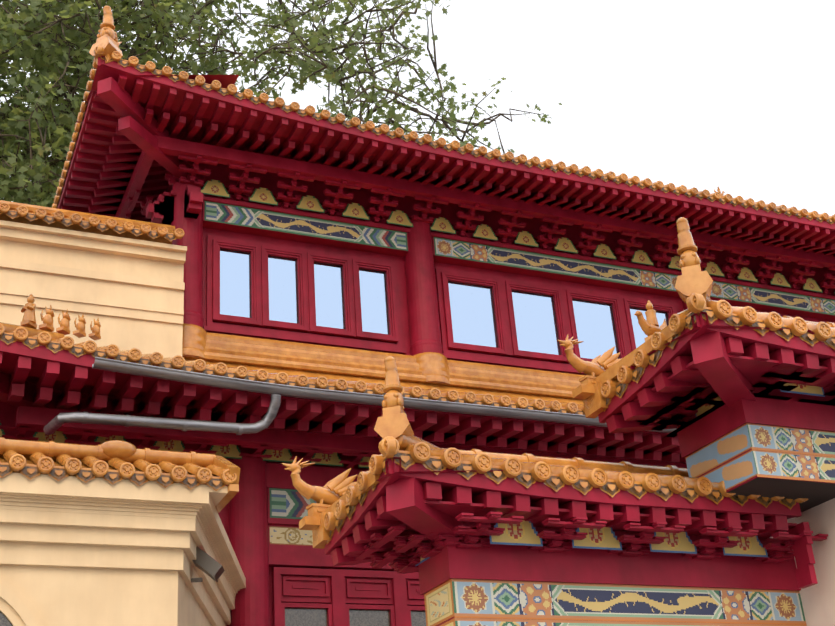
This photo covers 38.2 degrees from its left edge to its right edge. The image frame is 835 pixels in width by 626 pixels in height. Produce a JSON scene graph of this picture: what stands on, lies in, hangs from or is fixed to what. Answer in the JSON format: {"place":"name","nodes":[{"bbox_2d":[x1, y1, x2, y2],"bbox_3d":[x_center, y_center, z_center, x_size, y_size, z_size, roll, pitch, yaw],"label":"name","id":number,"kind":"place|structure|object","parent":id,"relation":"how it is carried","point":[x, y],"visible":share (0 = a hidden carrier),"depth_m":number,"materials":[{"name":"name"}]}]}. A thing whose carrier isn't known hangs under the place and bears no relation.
{"place":"outdoors","nodes":[
{"label":"outdoors","id":0,"kind":"place"},
{"bbox_2d":[0,0,834,215],"label":"sky","id":1,"kind":"structure","parent":0,"point":[737,97],"materials":[{"name":"white"}]},
{"label":"ground","id":2,"kind":"structure","parent":0,"visible":0},
{"bbox_2d":[0,220,245,625],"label":"cream wing","id":3,"kind":"structure","parent":2,"relation":"on","point":[75,551],"depth_m":9.86,"materials":[{"name":"beige paint"}]},
{"bbox_2d":[191,547,224,582],"bbox_3d":[-1.813,2.157,10.322,0.346,0.283,0.288,7,-28,-23],"label":"floodlight","id":4,"kind":"object","parent":3,"relation":"on","point":[209,566],"visible":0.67,"depth_m":10.24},
{"bbox_2d":[0,0,542,201],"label":"tree trunk and limbs","id":5,"kind":"object","parent":2,"relation":"on","point":[72,91],"visible":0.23,"depth_m":27.97,"materials":[{"name":"brown plant"}]},
{"bbox_2d":[0,0,561,207],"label":"tree foliage","id":6,"kind":"object","parent":5,"relation":"attached to","point":[12,125],"visible":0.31,"depth_m":26.25,"materials":[{"name":"green plant"}]},
{"bbox_2d":[0,56,834,625],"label":"red temple timber","id":7,"kind":"object","parent":2,"relation":"on","point":[150,146],"visible":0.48,"depth_m":13.97,"materials":[{"name":"paint"}]},
{"bbox_2d":[0,608,425,625],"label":"window panes","id":8,"kind":"structure","parent":7,"relation":"attached to","point":[304,617],"depth_m":13.20,"materials":[{"name":"grey glass"}]},
{"bbox_2d":[43,357,675,434],"bbox_3d":[0.173,1.244,12.970,8.001,0.590,0.647,7,-28,-23],"label":"zinc gutter","id":9,"kind":"object","parent":7,"relation":"on","point":[274,390],"visible":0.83,"depth_m":11.96,"materials":[{"name":"grey metal"}]},
{"bbox_2d":[0,45,834,548],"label":"roof tiles","id":10,"kind":"object","parent":7,"relation":"on","point":[434,375],"visible":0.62,"depth_m":11.83,"materials":[{"name":"orange ceramic"}]},
{"bbox_2d":[20,6,724,516],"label":"roof ornaments","id":11,"kind":"object","parent":10,"relation":"on","point":[394,422],"visible":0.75,"depth_m":8.60},
{"bbox_2d":[0,179,834,625],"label":"decorative painted panels","id":12,"kind":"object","parent":7,"relation":"on","point":[492,603],"depth_m":8.70,"materials":[{"name":"multicoloured paint"}]},
{"bbox_2d":[220,249,668,358],"bbox_3d":[3.835,0.425,19.049,14.301,1.040,0.010,7,-28,-23],"label":"window glass","id":13,"kind":"object","parent":7,"relation":"on","point":[472,315],"visible":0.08,"depth_m":17.52,"materials":[{"name":"blue"}]},
{"bbox_2d":[221,249,834,511],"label":"dark gaskets","id":14,"kind":"object","parent":7,"relation":"on","point":[815,493],"visible":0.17,"depth_m":8.62,"materials":[{"name":"black rubber"}]},
{"bbox_2d":[770,498,834,625],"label":"wall","id":15,"kind":"structure","parent":2,"relation":"on","point":[818,602],"depth_m":8.87,"materials":[{"name":"paint"}]}
]}

